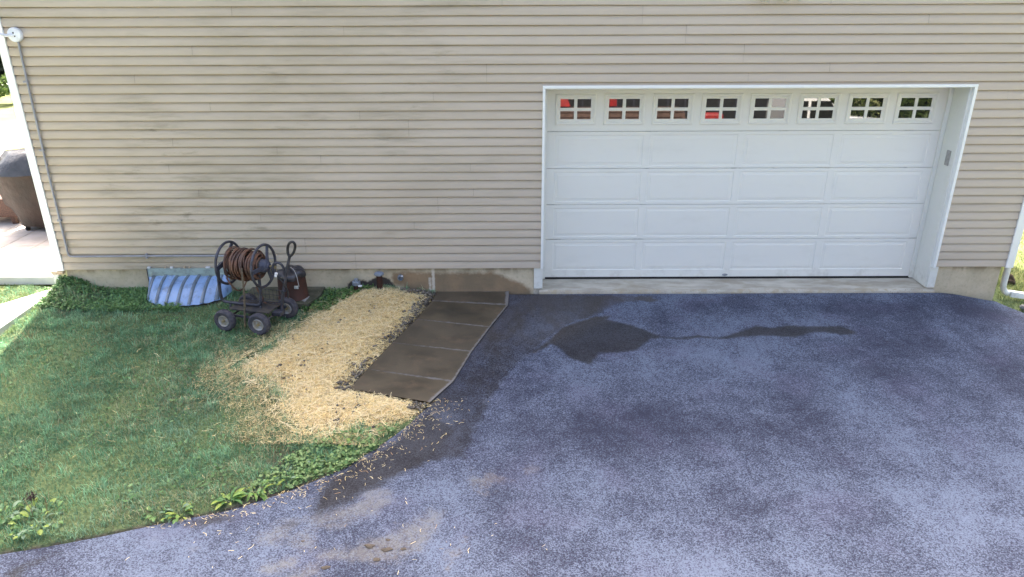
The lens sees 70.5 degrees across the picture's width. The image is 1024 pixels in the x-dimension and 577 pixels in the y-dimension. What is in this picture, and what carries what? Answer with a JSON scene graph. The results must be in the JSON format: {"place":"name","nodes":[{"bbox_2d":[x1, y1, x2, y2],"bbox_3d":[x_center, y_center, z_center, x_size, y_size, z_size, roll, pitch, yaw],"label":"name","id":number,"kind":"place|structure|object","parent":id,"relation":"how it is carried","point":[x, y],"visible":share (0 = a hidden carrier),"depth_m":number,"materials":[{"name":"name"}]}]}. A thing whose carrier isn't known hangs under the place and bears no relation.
{"place":"outdoors","nodes":[
{"label":"outdoors","id":0,"kind":"place"},
{"bbox_2d":[0,195,18,223],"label":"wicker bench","id":1,"kind":"object","parent":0,"point":[6,211],"visible":0.07,"depth_m":11.11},
{"bbox_2d":[0,290,47,334],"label":"concrete path","id":2,"kind":"structure","parent":0,"point":[10,311],"depth_m":8.46,"materials":[{"name":"white concrete"}]},
{"bbox_2d":[0,150,66,284],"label":"patio","id":3,"kind":"structure","parent":0,"point":[26,257],"depth_m":9.85,"materials":[{"name":"concrete"}]},
{"bbox_2d":[0,148,44,230],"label":"covered grill","id":4,"kind":"object","parent":3,"relation":"on","point":[18,194],"visible":0.32,"depth_m":10.52,"materials":[{"name":"grey fabric"}]},
{"bbox_2d":[350,291,508,403],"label":"walkway","id":5,"kind":"structure","parent":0,"point":[423,357],"depth_m":7.75,"materials":[{"name":"concrete"}]},
{"bbox_2d":[0,293,1023,576],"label":"driveway","id":6,"kind":"structure","parent":0,"point":[758,435],"depth_m":5.92,"materials":[{"name":"grey asphalt"}]},
{"bbox_2d":[128,398,496,571],"bbox_3d":[-1.200,1.485,5.777,2.886,0.033,2.310,0,22,0],"label":"stray straw","id":7,"kind":"object","parent":6,"relation":"on","point":[345,477],"visible":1,"depth_m":5.74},
{"bbox_2d":[364,544,374,548],"bbox_3d":[-0.995,1.798,5.055,0.081,0.013,0.048,0,22,0],"label":"mud clod","id":8,"kind":"object","parent":6,"relation":"on","point":[369,546],"visible":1,"depth_m":5.05,"materials":[{"name":"brown soil"}]},
{"bbox_2d":[381,547,392,551],"bbox_3d":[-0.868,1.810,5.026,0.083,0.010,0.042,-8,24,-19],"label":"mud clod","id":9,"kind":"object","parent":6,"relation":"on","point":[386,549],"visible":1,"depth_m":5.02,"materials":[{"name":"brown soil"}]},
{"bbox_2d":[0,92,1023,554],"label":"lawn","id":10,"kind":"structure","parent":0,"point":[10,134],"depth_m":6.44,"materials":[{"name":"green plant"}]},
{"bbox_2d":[0,55,4,82],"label":"conifer","id":11,"kind":"object","parent":10,"relation":"on","point":[2,71],"visible":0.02,"depth_m":29.32,"materials":[{"name":"green plant"}]},
{"bbox_2d":[0,73,12,102],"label":"shrub","id":12,"kind":"object","parent":10,"relation":"on","point":[4,88],"visible":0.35,"depth_m":23.65,"materials":[{"name":"green plant"}]},
{"bbox_2d":[0,500,24,523],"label":"broadleaf weed","id":13,"kind":"object","parent":10,"relation":"on","point":[16,504],"visible":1,"depth_m":5.35,"materials":[{"name":"green plant"}]},
{"bbox_2d":[22,492,37,504],"bbox_3d":[-3.564,1.547,5.359,0.099,0.106,0.088,-20,30,-40],"label":"dead flower head","id":14,"kind":"object","parent":10,"relation":"on","point":[30,497],"visible":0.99,"depth_m":5.36},
{"bbox_2d":[5,497,66,539],"bbox_3d":[-3.432,1.626,5.225,0.362,0.178,0.431,-18,28,-36],"label":"broadleaf weed","id":15,"kind":"object","parent":10,"relation":"on","point":[24,513],"visible":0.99,"depth_m":5.24,"materials":[{"name":"green plant"}]},
{"bbox_2d":[33,275,183,311],"bbox_3d":[-4.912,0.058,8.810,1.975,0.249,0.654,0,22,0],"label":"ground ivy","id":16,"kind":"object","parent":10,"relation":"on","point":[130,293],"visible":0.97,"depth_m":8.78,"materials":[{"name":"green plant"}]},
{"bbox_2d":[141,506,166,521],"bbox_3d":[-2.619,1.659,5.314,0.196,0.051,0.187,0,22,0],"label":"broadleaf weed","id":17,"kind":"object","parent":10,"relation":"on","point":[154,517],"visible":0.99,"depth_m":5.31,"materials":[{"name":"green plant"}]},
{"bbox_2d":[0,294,315,541],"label":"clover","id":18,"kind":"object","parent":10,"relation":"on","point":[157,463],"visible":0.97,"depth_m":6.47,"materials":[{"name":"green plant"}]},
{"bbox_2d":[161,499,193,523],"bbox_3d":[-2.471,1.646,5.347,0.236,0.071,0.254,-13,25,-28],"label":"broadleaf weed","id":19,"kind":"object","parent":10,"relation":"on","point":[171,512],"visible":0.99,"depth_m":5.34,"materials":[{"name":"green plant"}]},
{"bbox_2d":[146,266,231,305],"bbox_3d":[-4.010,-0.030,8.823,1.024,0.327,0.500,0,22,0],"label":"window well cover","id":20,"kind":"object","parent":10,"relation":"on","point":[185,286],"depth_m":8.85,"materials":[{"name":"plastic"}]},
{"bbox_2d":[20,309,374,508],"bbox_3d":[-2.501,0.945,6.918,3.250,0.092,3.905,0,22,0],"label":"stray straw","id":21,"kind":"object","parent":10,"relation":"on","point":[199,402],"visible":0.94,"depth_m":6.61,"materials":[{"name":"beige plant"}]},
{"bbox_2d":[211,486,248,509],"bbox_3d":[-2.129,1.590,5.464,0.276,0.095,0.213,-13,26,-29],"label":"broadleaf weed","id":22,"kind":"object","parent":10,"relation":"on","point":[238,494],"visible":1,"depth_m":5.48,"materials":[{"name":"green plant"}]},
{"bbox_2d":[214,240,297,334],"bbox_3d":[-2.826,-0.074,8.042,1.053,1.040,0.583,5,23,13],"label":"hose reel cart","id":23,"kind":"object","parent":10,"relation":"on","point":[259,323],"visible":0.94,"depth_m":8.03,"materials":[{"name":"grey paint"}]},
{"bbox_2d":[223,246,266,303],"bbox_3d":[-2.953,-0.135,8.108,0.397,0.677,0.389,4,23,10],"label":"garden hose","id":24,"kind":"object","parent":23,"relation":"on","point":[237,255],"visible":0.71,"depth_m":7.94,"materials":[{"name":"brown rubber"}]},
{"bbox_2d":[244,479,272,501],"bbox_3d":[-1.949,1.559,5.572,0.232,0.082,0.227,0,22,0],"label":"broadleaf weed","id":25,"kind":"object","parent":10,"relation":"on","point":[256,495],"visible":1,"depth_m":5.53,"materials":[{"name":"green plant"}]},
{"bbox_2d":[270,467,298,485],"bbox_3d":[-1.800,1.484,5.697,0.203,0.068,0.201,-18,29,-37],"label":"broadleaf weed","id":26,"kind":"object","parent":10,"relation":"on","point":[294,477],"visible":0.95,"depth_m":5.69,"materials":[{"name":"green plant"}]},
{"bbox_2d":[248,287,324,308],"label":"stone slab","id":27,"kind":"structure","parent":10,"relation":"on","point":[315,293],"depth_m":8.85,"materials":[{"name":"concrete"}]},
{"bbox_2d":[276,264,308,301],"bbox_3d":[-2.647,-0.087,8.713,0.366,0.396,0.367,0,22,0],"label":"rusty bin","id":28,"kind":"object","parent":27,"relation":"on","point":[297,284],"visible":0.81,"depth_m":8.61,"materials":[{"name":"black metal"}]},
{"bbox_2d":[184,285,430,446],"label":"straw mulch","id":29,"kind":"object","parent":10,"relation":"on","point":[331,369],"visible":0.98,"depth_m":7.26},
{"bbox_2d":[374,271,383,288],"bbox_3d":[-1.643,-0.076,8.990,0.120,0.272,0.120,0,22,0],"label":"capped pipe","id":30,"kind":"object","parent":29,"relation":"on","point":[378,274],"visible":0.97,"depth_m":8.95,"materials":[{"name":"metal"}]},
{"bbox_2d":[303,457,323,466],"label":"broadleaf weed","id":31,"kind":"object","parent":10,"relation":"on","point":[314,459],"visible":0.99,"depth_m":5.87,"materials":[{"name":"green plant"}]},
{"bbox_2d":[247,422,398,498],"bbox_3d":[-1.533,1.372,5.954,0.459,0.101,1.434,18,29,38],"label":"clover","id":32,"kind":"object","parent":10,"relation":"on","point":[299,470],"visible":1,"depth_m":5.90,"materials":[{"name":"green plant"}]},
{"bbox_2d":[301,284,373,311],"bbox_3d":[-2.110,0.106,8.815,0.771,0.134,0.649,0,22,0],"label":"clover","id":33,"kind":"object","parent":10,"relation":"on","point":[343,294],"visible":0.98,"depth_m":8.84,"materials":[{"name":"green plant"}]},
{"bbox_2d":[338,436,360,450],"bbox_3d":[-1.373,1.306,6.110,0.175,0.056,0.206,0,22,0],"label":"broadleaf weed","id":34,"kind":"object","parent":10,"relation":"on","point":[358,438],"visible":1,"depth_m":6.12,"materials":[{"name":"green plant"}]},
{"bbox_2d":[268,287,435,427],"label":"soil clods","id":35,"kind":"object","parent":10,"relation":"on","point":[428,293],"visible":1,"depth_m":7.81,"materials":[{"name":"brown soil"}]},
{"bbox_2d":[352,278,361,290],"bbox_3d":[-1.916,-0.007,8.997,0.127,0.240,0.104,0,22,0],"label":"capped pipe","id":36,"kind":"object","parent":10,"relation":"on","point":[356,284],"visible":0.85,"depth_m":8.94,"materials":[{"name":"metal"}]},
{"bbox_2d":[0,0,1023,300],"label":"house","id":37,"kind":"structure","parent":10,"relation":"on","point":[520,146],"depth_m":8.54,"materials":[{"name":"plastic"}]},
{"bbox_2d":[0,27,22,41],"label":"security camera","id":38,"kind":"object","parent":37,"relation":"attached to","point":[14,34],"visible":1,"depth_m":7.92,"materials":[{"name":"white plastic"}]},
{"bbox_2d":[51,270,65,281],"bbox_3d":[-5.663,-0.070,9.101,0.150,0.342,0.074,0,22,0],"label":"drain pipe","id":39,"kind":"object","parent":37,"relation":"attached to","point":[55,273],"visible":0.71,"depth_m":9.02,"materials":[{"name":"white plastic"}]},
{"bbox_2d":[17,42,273,258],"bbox_3d":[-4.217,-1.469,8.497,2.548,2.741,0.061,0,22,0],"label":"conduit","id":40,"kind":"object","parent":37,"relation":"attached to","point":[146,255],"visible":0.86,"depth_m":8.69,"materials":[{"name":"grey plastic"}]},
{"bbox_2d":[397,274,402,280],"bbox_3d":[-1.395,-0.133,9.054,0.072,0.077,0.061,0,22,0],"label":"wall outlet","id":41,"kind":"object","parent":37,"relation":"attached to","point":[400,277],"depth_m":9.05,"materials":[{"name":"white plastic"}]},
{"bbox_2d":[545,88,949,278],"bbox_3d":[2.788,-1.252,8.996,4.760,2.419,0.047,0,22,0],"label":"garage door","id":42,"kind":"structure","parent":37,"relation":"in","point":[651,183],"depth_m":8.96,"materials":[{"name":"white metal"}]},
{"bbox_2d":[944,150,950,165],"bbox_3d":[5.196,-1.558,8.642,0.015,0.180,0.075,0,22,0],"label":"keypad","id":43,"kind":"object","parent":37,"relation":"attached to","point":[947,158],"visible":1,"depth_m":8.63,"materials":[{"name":"grey plastic"}]},
{"bbox_2d":[999,267,1023,298],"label":"downspout","id":44,"kind":"object","parent":37,"relation":"attached to","point":[1005,290],"visible":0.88,"depth_m":9.20,"materials":[{"name":"white plastic"}]},
{"bbox_2d":[1007,274,1015,284],"bbox_3d":[6.713,-0.103,9.784,0.138,0.184,0.144,0,22,0],"label":"rock","id":45,"kind":"object","parent":10,"relation":"on","point":[1011,280],"visible":0.61,"depth_m":9.74,"materials":[{"name":"brown stone"}]},
{"bbox_2d":[0,232,1023,338],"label":"sunlit grass","id":46,"kind":"structure","parent":0,"point":[999,281],"depth_m":9.15,"materials":[{"name":"green plant"}]},
{"bbox_2d":[539,277,934,293],"bbox_3d":[2.828,0.010,9.324,4.970,0.173,0.455,0,22,0],"label":"garage apron","id":47,"kind":"object","parent":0,"point":[732,286],"visible":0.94,"depth_m":9.22,"materials":[{"name":"concrete"}]}
]}

